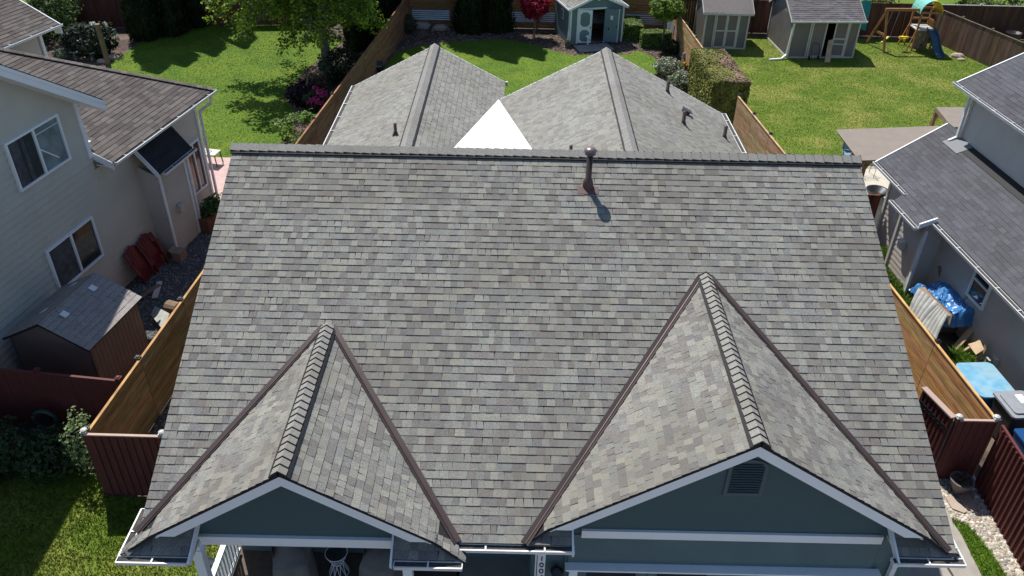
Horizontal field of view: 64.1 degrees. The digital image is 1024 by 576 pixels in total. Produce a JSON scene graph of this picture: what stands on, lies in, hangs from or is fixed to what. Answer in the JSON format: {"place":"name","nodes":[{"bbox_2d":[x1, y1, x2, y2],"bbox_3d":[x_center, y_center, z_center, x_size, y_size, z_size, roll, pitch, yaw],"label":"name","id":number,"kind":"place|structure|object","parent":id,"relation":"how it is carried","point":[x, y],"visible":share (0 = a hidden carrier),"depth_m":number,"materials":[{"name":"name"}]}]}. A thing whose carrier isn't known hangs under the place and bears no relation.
{"place":"outdoors","nodes":[
{"label":"outdoors","id":0,"kind":"place"},
{"bbox_2d":[0,192,221,441],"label":"side gravel","id":1,"kind":"structure","parent":0,"point":[196,252],"depth_m":24.55,"materials":[{"name":"grey gravel"}]},
{"bbox_2d":[0,367,121,432],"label":"red fence","id":2,"kind":"object","parent":1,"relation":"on","point":[25,395],"visible":0.68,"depth_m":18.66,"materials":[{"name":"paint"}]},
{"bbox_2d":[31,409,59,429],"bbox_3d":[-10.624,2.986,18.649,0.606,0.597,0.150,1,34,0],"label":"hose reel","id":3,"kind":"object","parent":2,"relation":"attached to","point":[46,416],"visible":0.84,"depth_m":18.60,"materials":[{"name":"plastic"}]},
{"bbox_2d":[2,272,148,380],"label":"resin shed","id":4,"kind":"structure","parent":1,"relation":"on","point":[91,325],"depth_m":19.93,"materials":[{"name":"plastic"}]},
{"bbox_2d":[124,243,156,283],"bbox_3d":[-11.100,-0.735,24.434,0.510,1.139,0.730,7,35,9],"label":"adirondack chair","id":5,"kind":"object","parent":1,"relation":"on","point":[140,263],"visible":1,"depth_m":24.45,"materials":[{"name":"red paint"}]},
{"bbox_2d":[137,232,168,271],"bbox_3d":[-10.964,-1.120,25.002,0.511,1.139,0.730,7,35,9],"label":"adirondack chair","id":6,"kind":"object","parent":1,"relation":"on","point":[152,249],"visible":1,"depth_m":25.03,"materials":[{"name":"red paint"}]},
{"bbox_2d":[151,306,169,326],"bbox_3d":[-9.645,0.783,22.503,0.344,0.675,2.244,-20,40,-28],"label":"old board","id":7,"kind":"object","parent":1,"relation":"on","point":[160,316],"visible":0.79,"depth_m":22.44,"materials":[{"name":"white wood"}]},
{"bbox_2d":[168,245,187,261],"bbox_3d":[-10.409,-1.066,25.584,0.494,0.378,0.360,7,35,9],"label":"cardboard box","id":8,"kind":"object","parent":1,"relation":"on","point":[178,254],"visible":1,"depth_m":25.50,"materials":[{"name":"brown cardboard"}]},
{"bbox_2d":[198,191,219,232],"bbox_3d":[-10.047,-2.591,27.342,0.760,0.928,1.532,1,34,0],"label":"potted plant","id":9,"kind":"object","parent":1,"relation":"on","point":[209,207],"visible":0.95,"depth_m":26.98,"materials":[{"name":"green plant"}]},
{"bbox_2d":[207,157,230,199],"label":"paved patio","id":10,"kind":"structure","parent":0,"point":[220,171],"depth_m":30.78,"materials":[{"name":"pink concrete"}]},
{"bbox_2d":[107,20,339,156],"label":"lawn","id":11,"kind":"structure","parent":0,"point":[182,74],"depth_m":39.61,"materials":[{"name":"green plant"}]},
{"bbox_2d":[119,0,164,42],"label":"conifer tree","id":12,"kind":"object","parent":11,"relation":"on","point":[141,22],"visible":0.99,"depth_m":42.46,"materials":[{"name":"green plant"}]},
{"bbox_2d":[154,0,191,37],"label":"conifer tree","id":13,"kind":"object","parent":11,"relation":"on","point":[173,14],"visible":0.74,"depth_m":43.42,"materials":[{"name":"green plant"}]},
{"bbox_2d":[181,0,211,27],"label":"conifer tree","id":14,"kind":"object","parent":11,"relation":"on","point":[195,12],"visible":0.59,"depth_m":44.72,"materials":[{"name":"green plant"}]},
{"bbox_2d":[0,23,1023,575],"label":"ground","id":15,"kind":"structure","parent":0,"point":[124,41],"depth_m":43.15,"materials":[{"name":"soil"}]},
{"bbox_2d":[0,0,62,55],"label":"beige house","id":16,"kind":"structure","parent":15,"relation":"on","point":[24,27],"depth_m":27.73,"materials":[{"name":"grey"}]},
{"bbox_2d":[26,0,83,39],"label":"leafy tree","id":17,"kind":"object","parent":15,"relation":"on","point":[67,16],"visible":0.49,"depth_m":42.20,"materials":[{"name":"green plant"}]},
{"bbox_2d":[51,49,76,59],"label":"plant","id":18,"kind":"object","parent":15,"relation":"on","point":[64,53],"visible":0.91,"depth_m":40.30,"materials":[{"name":"green plant"}]},
{"bbox_2d":[55,21,120,58],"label":"white flower shrub","id":19,"kind":"object","parent":15,"relation":"on","point":[82,36],"visible":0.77,"depth_m":40.16,"materials":[{"name":"green plant"}]},
{"bbox_2d":[95,23,110,64],"bbox_3d":[-19.828,-11.812,39.663,0.258,1.952,0.260,1,34,0],"label":"wooden post","id":20,"kind":"object","parent":15,"relation":"on","point":[102,44],"visible":1,"depth_m":39.59,"materials":[{"name":"wood"}]},
{"bbox_2d":[0,48,217,369],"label":"beige house","id":21,"kind":"structure","parent":15,"relation":"on","point":[102,169],"depth_m":22.67,"materials":[{"name":"beige paint"}]},
{"bbox_2d":[3,113,71,191],"bbox_3d":[-11.701,-3.367,20.243,0.075,1.255,1.915,7,35,9],"label":"window","id":22,"kind":"structure","parent":21,"relation":"in","point":[41,149],"depth_m":20.20,"materials":[{"name":"grey glass"}]},
{"bbox_2d":[45,216,103,288],"bbox_3d":[-11.731,-0.929,22.020,0.075,1.265,1.905,7,35,9],"label":"window","id":23,"kind":"structure","parent":21,"relation":"in","point":[71,256],"depth_m":22.00,"materials":[{"name":"white paint"}]},
{"bbox_2d":[188,138,207,194],"bbox_3d":[-10.534,-4.035,27.295,0.075,1.705,0.855,7,35,9],"label":"window","id":24,"kind":"structure","parent":21,"relation":"in","point":[196,163],"depth_m":27.39,"materials":[{"name":"white paint"}]},
{"bbox_2d":[0,453,227,575],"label":"lawn front","id":25,"kind":"structure","parent":15,"relation":"on","point":[20,554],"depth_m":16.99,"materials":[{"name":"green plant"}]},
{"bbox_2d":[0,415,52,480],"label":"shade bush","id":26,"kind":"object","parent":25,"relation":"on","point":[6,462],"visible":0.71,"depth_m":17.97,"materials":[{"name":"green plant"}]},
{"bbox_2d":[9,423,90,485],"bbox_3d":[-10.230,3.665,18.079,1.844,1.085,1.419,1,34,0],"label":"shade bush","id":27,"kind":"object","parent":25,"relation":"on","point":[38,468],"visible":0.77,"depth_m":17.81,"materials":[{"name":"green plant"}]},
{"bbox_2d":[59,406,96,478],"bbox_3d":[-9.330,3.373,17.732,0.916,1.942,0.817,1,34,0],"label":"pale leaf shrub","id":28,"kind":"object","parent":25,"relation":"on","point":[84,460],"visible":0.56,"depth_m":17.53,"materials":[{"name":"green plant"}]},
{"bbox_2d":[79,427,163,495],"bbox_3d":[-7.196,3.725,17.278,3.342,1.935,0.156,2,34,1],"label":"red fence","id":29,"kind":"object","parent":15,"relation":"on","point":[124,464],"visible":0.41,"depth_m":17.14,"materials":[{"name":"paint"}]},
{"bbox_2d":[44,0,314,27],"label":"leafy tree","id":30,"kind":"object","parent":15,"relation":"on","point":[102,11],"visible":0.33,"depth_m":44.68,"materials":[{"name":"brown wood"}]},
{"bbox_2d":[84,143,293,434],"bbox_3d":[-8.214,-0.290,23.157,0.140,1.905,14.201,3,34,3],"label":"cedar fence","id":31,"kind":"object","parent":15,"relation":"on","point":[138,400],"visible":0.33,"depth_m":19.36,"materials":[{"name":"wood"}]},
{"bbox_2d":[268,108,317,143],"bbox_3d":[-8.483,-6.502,32.901,1.922,1.237,2.189,16,37,20],"label":"lime shrub","id":32,"kind":"object","parent":15,"relation":"on","point":[304,117],"visible":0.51,"depth_m":32.58,"materials":[{"name":"green plant"}]},
{"bbox_2d":[200,0,389,74],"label":"maple tree","id":33,"kind":"object","parent":15,"relation":"on","point":[324,13],"visible":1,"depth_m":35.57,"materials":[{"name":"green plant"}]},
{"bbox_2d":[283,79,324,108],"bbox_3d":[-9.172,-8.636,36.118,1.824,1.107,1.643,1,34,0],"label":"purple shrub","id":34,"kind":"object","parent":15,"relation":"on","point":[301,87],"visible":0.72,"depth_m":35.72,"materials":[{"name":"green plant"}]},
{"bbox_2d":[302,84,332,112],"bbox_3d":[-8.263,-8.220,35.482,1.732,1.158,1.513,1,34,0],"label":"pink rhododendron","id":35,"kind":"object","parent":15,"relation":"on","point":[317,101],"visible":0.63,"depth_m":35.12,"materials":[{"name":"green plant"}]},
{"bbox_2d":[306,74,334,87],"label":"bush","id":36,"kind":"object","parent":15,"relation":"on","point":[323,80],"visible":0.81,"depth_m":37.97,"materials":[{"name":"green plant"}]},
{"bbox_2d":[316,47,360,81],"bbox_3d":[-8.054,-10.529,38.444,2.326,1.655,2.020,1,34,0],"label":"dark bush","id":37,"kind":"object","parent":15,"relation":"on","point":[337,73],"visible":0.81,"depth_m":37.99,"materials":[{"name":"green plant"}]},
{"bbox_2d":[295,0,409,144],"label":"cedar fence","id":38,"kind":"object","parent":15,"relation":"on","point":[384,43],"visible":0.68,"depth_m":36.58,"materials":[{"name":"wood"}]},
{"bbox_2d":[341,5,368,52],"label":"conifer tree","id":39,"kind":"object","parent":15,"relation":"on","point":[355,38],"visible":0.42,"depth_m":41.98,"materials":[{"name":"green plant"}]},
{"bbox_2d":[364,0,382,43],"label":"conifer tree","id":40,"kind":"object","parent":15,"relation":"on","point":[370,37],"visible":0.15,"depth_m":42.95,"materials":[{"name":"green plant"}]},
{"bbox_2d":[379,0,400,26],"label":"conifer tree","id":41,"kind":"object","parent":15,"relation":"on","point":[389,7],"visible":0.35,"depth_m":45.01,"materials":[{"name":"green plant"}]},
{"bbox_2d":[451,0,486,35],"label":"conifer tree","id":42,"kind":"object","parent":15,"relation":"on","point":[469,16],"visible":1,"depth_m":44.52,"materials":[{"name":"green plant"}]},
{"bbox_2d":[482,0,517,34],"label":"conifer tree","id":43,"kind":"object","parent":15,"relation":"on","point":[498,18],"visible":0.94,"depth_m":44.83,"materials":[{"name":"green plant"}]},
{"bbox_2d":[516,0,553,37],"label":"red maple","id":44,"kind":"object","parent":15,"relation":"on","point":[534,10],"visible":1,"depth_m":43.38,"materials":[{"name":"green plant"}]},
{"bbox_2d":[409,0,663,29],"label":"back fence","id":45,"kind":"object","parent":15,"relation":"on","point":[432,12],"visible":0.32,"depth_m":45.59,"materials":[{"name":"brown wood"}]},
{"bbox_2d":[400,28,687,92],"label":"bark mulch","id":46,"kind":"object","parent":15,"relation":"on","point":[489,36],"visible":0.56,"depth_m":44.15,"materials":[{"name":"brown wood"}]},
{"bbox_2d":[555,0,628,44],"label":"blue shed","id":47,"kind":"structure","parent":15,"relation":"on","point":[573,21],"depth_m":43.37,"materials":[{"name":"blue wood"}]},
{"bbox_2d":[577,10,592,42],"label":"door","id":48,"kind":"structure","parent":47,"relation":"in","point":[585,16],"depth_m":43.20,"materials":[{"name":"white paint"}]},
{"bbox_2d":[603,9,619,42],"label":"door","id":49,"kind":"structure","parent":47,"relation":"in","point":[611,15],"depth_m":43.45,"materials":[{"name":"blue paint"}]},
{"bbox_2d":[573,43,613,52],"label":"shed apron","id":50,"kind":"object","parent":15,"relation":"on","point":[588,48],"visible":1,"depth_m":43.35,"materials":[{"name":"concrete"}]},
{"bbox_2d":[622,16,643,40],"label":"clipped hedge","id":51,"kind":"object","parent":15,"relation":"on","point":[633,26],"visible":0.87,"depth_m":44.36,"materials":[{"name":"green plant"}]},
{"bbox_2d":[639,28,672,48],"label":"clipped hedge","id":52,"kind":"object","parent":15,"relation":"on","point":[650,38],"visible":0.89,"depth_m":43.30,"materials":[{"name":"green plant"}]},
{"bbox_2d":[650,56,683,76],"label":"variegated shrub","id":53,"kind":"object","parent":15,"relation":"on","point":[666,69],"visible":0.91,"depth_m":39.78,"materials":[{"name":"green plant"}]},
{"bbox_2d":[648,0,687,42],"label":"globe tree","id":54,"kind":"object","parent":15,"relation":"on","point":[667,10],"visible":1,"depth_m":41.79,"materials":[{"name":"green plant"}]},
{"bbox_2d":[658,39,679,53],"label":"dark shrub","id":55,"kind":"object","parent":15,"relation":"on","point":[664,47],"visible":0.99,"depth_m":42.47,"materials":[{"name":"green plant"}]},
{"bbox_2d":[666,69,688,90],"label":"variegated shrub","id":56,"kind":"object","parent":15,"relation":"on","point":[677,80],"visible":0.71,"depth_m":38.17,"materials":[{"name":"green plant"}]},
{"bbox_2d":[665,16,702,68],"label":"cedar fence","id":57,"kind":"object","parent":15,"relation":"on","point":[683,34],"visible":0.49,"depth_m":41.62,"materials":[{"name":"wood"}]},
{"bbox_2d":[686,48,750,125],"bbox_3d":[9.013,-8.897,36.139,1.719,2.178,4.528,-1,34,-2],"label":"clipped hedge","id":58,"kind":"object","parent":15,"relation":"on","point":[718,79],"visible":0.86,"depth_m":34.88,"materials":[{"name":"green plant"}]},
{"bbox_2d":[733,94,785,153],"bbox_3d":[9.401,-5.470,31.289,0.140,1.855,5.841,-2,34,-4],"label":"cedar fence","id":59,"kind":"object","parent":15,"relation":"on","point":[754,135],"visible":0.61,"depth_m":31.73,"materials":[{"name":"wood"}]},
{"bbox_2d":[679,0,933,36],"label":"brown fence","id":60,"kind":"object","parent":15,"relation":"on","point":[759,21],"visible":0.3,"depth_m":45.39,"materials":[{"name":"brown wood"}]},
{"bbox_2d":[879,241,994,470],"bbox_3d":[11.350,0.351,24.449,4.198,0.001,13.828,0,34,-1],"label":"side strip","id":61,"kind":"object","parent":15,"relation":"on","point":[949,339],"depth_m":22.72,"materials":[{"name":"soil"}]},
{"bbox_2d":[868,193,881,217],"bbox_3d":[11.067,-2.478,27.224,1.993,1.550,0.125,3,34,3],"label":"brown fence","id":62,"kind":"object","parent":61,"relation":"on","point":[874,200],"visible":0.13,"depth_m":26.86,"materials":[{"name":"brown wood"}]},
{"bbox_2d":[787,153,1001,477],"bbox_3d":[10.018,-0.182,23.517,0.140,1.905,13.238,-1,34,-3],"label":"cedar fence","id":63,"kind":"object","parent":61,"relation":"on","point":[937,373],"visible":0.29,"depth_m":19.81,"materials":[{"name":"wood"}]},
{"bbox_2d":[880,242,912,306],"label":"grass","id":64,"kind":"structure","parent":61,"relation":"on","point":[897,286],"depth_m":24.89,"materials":[{"name":"green plant"}]},
{"bbox_2d":[909,288,938,322],"bbox_3d":[11.212,0.477,22.498,0.539,0.538,0.854,-11,36,-17],"label":"ribbed panel","id":65,"kind":"object","parent":61,"relation":"on","point":[923,305],"visible":0.88,"depth_m":22.42,"materials":[{"name":"white plastic"}]},
{"bbox_2d":[922,305,948,338],"bbox_3d":[11.395,0.906,21.919,0.507,0.495,0.885,-3,35,-7],"label":"ribbed panel","id":66,"kind":"object","parent":61,"relation":"on","point":[934,320],"visible":0.98,"depth_m":21.93,"materials":[{"name":"white plastic"}]},
{"bbox_2d":[909,280,974,332],"bbox_3d":[12.242,0.545,23.178,1.316,1.108,1.967,1,34,0],"label":"tarp pile","id":67,"kind":"object","parent":61,"relation":"on","point":[947,297],"visible":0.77,"depth_m":22.84,"materials":[{"name":"blue plastic"}]},
{"bbox_2d":[952,326,972,349],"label":"timber beam","id":68,"kind":"structure","parent":61,"relation":"on","point":[965,336],"depth_m":22.39,"materials":[{"name":"wood"}]},
{"bbox_2d":[956,362,1014,409],"bbox_3d":[11.674,2.603,20.411,0.980,0.860,1.300,-1,34,-3],"label":"storage box","id":69,"kind":"object","parent":61,"relation":"on","point":[985,380],"visible":0.41,"depth_m":20.16,"materials":[{"name":"blue plastic"}]},
{"bbox_2d":[991,390,1023,438],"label":"wheelie bin","id":70,"kind":"object","parent":61,"relation":"on","point":[1008,406],"visible":0.73,"depth_m":19.13,"materials":[{"name":"black plastic"}]},
{"bbox_2d":[1013,428,1023,454],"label":"wheelie bin","id":71,"kind":"object","parent":61,"relation":"on","point":[1018,437],"visible":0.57,"depth_m":18.45,"materials":[{"name":"blue plastic"}]},
{"bbox_2d":[872,53,1023,390],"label":"grey house","id":72,"kind":"structure","parent":15,"relation":"on","point":[953,206],"depth_m":23.55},
{"bbox_2d":[965,271,991,310],"bbox_3d":[12.558,0.024,21.980,0.080,0.870,0.800,-1,34,-3],"label":"window","id":73,"kind":"structure","parent":72,"relation":"in","point":[978,291],"depth_m":22.02,"materials":[{"name":"white paint"}]},
{"bbox_2d":[931,4,1023,38],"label":"brown fence","id":74,"kind":"object","parent":15,"relation":"on","point":[1001,19],"visible":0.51,"depth_m":45.09,"materials":[{"name":"brown wood"}]},
{"bbox_2d":[952,518,1006,575],"bbox_3d":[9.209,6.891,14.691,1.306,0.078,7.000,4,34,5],"label":"grass","id":75,"kind":"structure","parent":15,"relation":"on","point":[964,531],"depth_m":16.84,"materials":[{"name":"green plant"}]},
{"bbox_2d":[383,39,657,96],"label":"lawn","id":76,"kind":"structure","parent":0,"point":[520,60],"depth_m":41.80,"materials":[{"name":"green plant"}]},
{"bbox_2d":[21,0,1023,26],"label":"field","id":77,"kind":"structure","parent":0,"point":[940,1],"depth_m":52.03,"materials":[{"name":"green plant"}]},
{"bbox_2d":[956,0,1018,5],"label":"hedgerow shrub","id":78,"kind":"object","parent":77,"relation":"on","point":[979,2],"visible":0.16,"depth_m":46.03,"materials":[{"name":"green plant"}]},
{"bbox_2d":[115,43,966,575],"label":"blue house","id":79,"kind":"structure","parent":0,"point":[605,311],"depth_m":14.31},
{"bbox_2d":[271,546,318,575],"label":"covered patio chair","id":80,"kind":"object","parent":79,"relation":"on","point":[294,561],"visible":0.83,"depth_m":15.15,"materials":[{"name":"grey fabric"}]},
{"bbox_2d":[325,547,348,575],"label":"wire side table","id":81,"kind":"object","parent":79,"relation":"on","point":[335,554],"visible":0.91,"depth_m":15.62,"materials":[{"name":"white paint"}]},
{"bbox_2d":[359,548,402,575],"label":"covered patio chair","id":82,"kind":"object","parent":79,"relation":"on","point":[375,561],"visible":0.55,"depth_m":15.11,"materials":[{"name":"grey fabric"}]},
{"bbox_2d":[584,572,743,575],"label":"garage door","id":83,"kind":"structure","parent":79,"relation":"in","point":[586,573],"depth_m":13.90,"materials":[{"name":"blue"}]},
{"bbox_2d":[707,36,988,165],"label":"lawn","id":84,"kind":"structure","parent":0,"point":[829,103],"depth_m":38.73,"materials":[{"name":"green plant"}]},
{"bbox_2d":[693,0,754,48],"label":"garden shed","id":85,"kind":"structure","parent":84,"relation":"on","point":[723,24],"depth_m":42.96,"materials":[{"name":"grey wood"}]},
{"bbox_2d":[712,15,727,47],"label":"door","id":86,"kind":"structure","parent":85,"relation":"in","point":[721,20],"depth_m":43.08,"materials":[{"name":"grey wood"}]},
{"bbox_2d":[723,16,739,47],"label":"door","id":87,"kind":"structure","parent":85,"relation":"in","point":[732,23],"depth_m":43.06,"materials":[{"name":"grey wood"}]},
{"bbox_2d":[766,0,867,59],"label":"garden shed","id":88,"kind":"structure","parent":84,"relation":"on","point":[797,28],"depth_m":42.01,"materials":[{"name":"grey wood"}]},
{"bbox_2d":[806,23,828,56],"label":"door","id":89,"kind":"structure","parent":88,"relation":"in","point":[819,30],"depth_m":42.03,"materials":[{"name":"grey wood"}]},
{"bbox_2d":[831,23,849,56],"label":"door","id":90,"kind":"structure","parent":88,"relation":"in","point":[841,29],"depth_m":42.12,"materials":[{"name":"grey wood"}]},
{"bbox_2d":[865,0,944,57],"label":"swing set","id":91,"kind":"object","parent":84,"relation":"on","point":[923,33],"visible":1,"depth_m":43.30,"materials":[{"name":"brown wood"}]},
{"bbox_2d":[929,10,1023,66],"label":"brown fence","id":92,"kind":"object","parent":84,"relation":"on","point":[982,44],"visible":0.74,"depth_m":42.49,"materials":[{"name":"brown wood"}]},
{"bbox_2d":[861,166,889,226],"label":"patio","id":93,"kind":"structure","parent":0,"point":[880,178],"depth_m":30.94,"materials":[{"name":"concrete"}]},
{"bbox_2d":[866,185,887,198],"bbox_3d":[13.185,-3.379,29.627,0.800,0.403,0.788,1,34,0],"label":"fire bowl","id":94,"kind":"object","parent":93,"relation":"on","point":[875,189],"visible":0.59,"depth_m":29.69,"materials":[{"name":"metal"}]},
{"bbox_2d":[836,126,939,177],"bbox_3d":[13.982,-4.045,28.849,5.543,2.400,2.547,-3,35,-6],"label":"patio canopy","id":95,"kind":"object","parent":93,"relation":"on","point":[869,145],"visible":0.37,"depth_m":28.29,"materials":[{"name":"beige fabric"}]},
{"bbox_2d":[930,107,969,128],"bbox_3d":[16.350,-5.131,30.329,1.768,2.600,1.982,1,34,0],"label":"patio canopy","id":96,"kind":"object","parent":93,"relation":"on","point":[952,116],"visible":0.37,"depth_m":29.88,"materials":[{"name":"beige fabric"}]},
{"bbox_2d":[908,567,950,575],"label":"driveway","id":97,"kind":"structure","parent":0,"point":[921,571],"depth_m":16.49,"materials":[{"name":"concrete"}]},
{"bbox_2d":[944,336,985,365],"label":"grass","id":98,"kind":"structure","parent":0,"point":[959,355],"depth_m":22.00,"materials":[{"name":"green plant"}]},
{"bbox_2d":[938,475,1006,575],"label":"walkway","id":99,"kind":"structure","parent":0,"point":[971,569],"depth_m":16.84,"materials":[{"name":"beige concrete"}]},
{"bbox_2d":[935,413,1000,478],"bbox_3d":[9.989,3.521,18.066,0.932,1.935,0.146,1,34,0],"label":"red fence","id":100,"kind":"object","parent":99,"relation":"on","point":[965,445],"visible":0.86,"depth_m":17.95,"materials":[{"name":"paint"}]},
{"bbox_2d":[919,386,954,463],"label":"red gate","id":101,"kind":"structure","parent":100,"relation":"attached to","point":[938,414],"depth_m":18.19,"materials":[{"name":"paint"}]},
{"bbox_2d":[938,478,1023,575],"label":"river pebbles","id":102,"kind":"object","parent":99,"relation":"on","point":[981,521],"visible":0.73,"depth_m":17.43,"materials":[{"name":"beige gravel"}]},
{"bbox_2d":[945,496,966,513],"bbox_3d":[9.670,4.753,17.880,0.264,0.050,0.489,-11,36,-17],"label":"flagstone","id":103,"kind":"object","parent":102,"relation":"on","point":[954,503],"visible":1,"depth_m":17.86,"materials":[{"name":"beige stone"}]},
{"bbox_2d":[950,471,974,496],"bbox_3d":[9.902,4.328,18.070,0.520,0.596,0.520,1,34,0],"label":"plant pot","id":104,"kind":"object","parent":102,"relation":"on","point":[961,482],"visible":1,"depth_m":18.00,"materials":[{"name":"beige ceramic"}]},
{"bbox_2d":[958,491,978,512],"bbox_3d":[9.997,4.657,18.030,0.302,0.050,0.738,1,34,0],"label":"flagstone","id":105,"kind":"object","parent":102,"relation":"on","point":[966,500],"visible":0.82,"depth_m":17.95,"materials":[{"name":"grey stone"}]},
{"bbox_2d":[975,425,1023,574],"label":"red fence","id":106,"kind":"object","parent":99,"relation":"on","point":[999,483],"visible":1,"depth_m":17.17,"materials":[{"name":"paint"}]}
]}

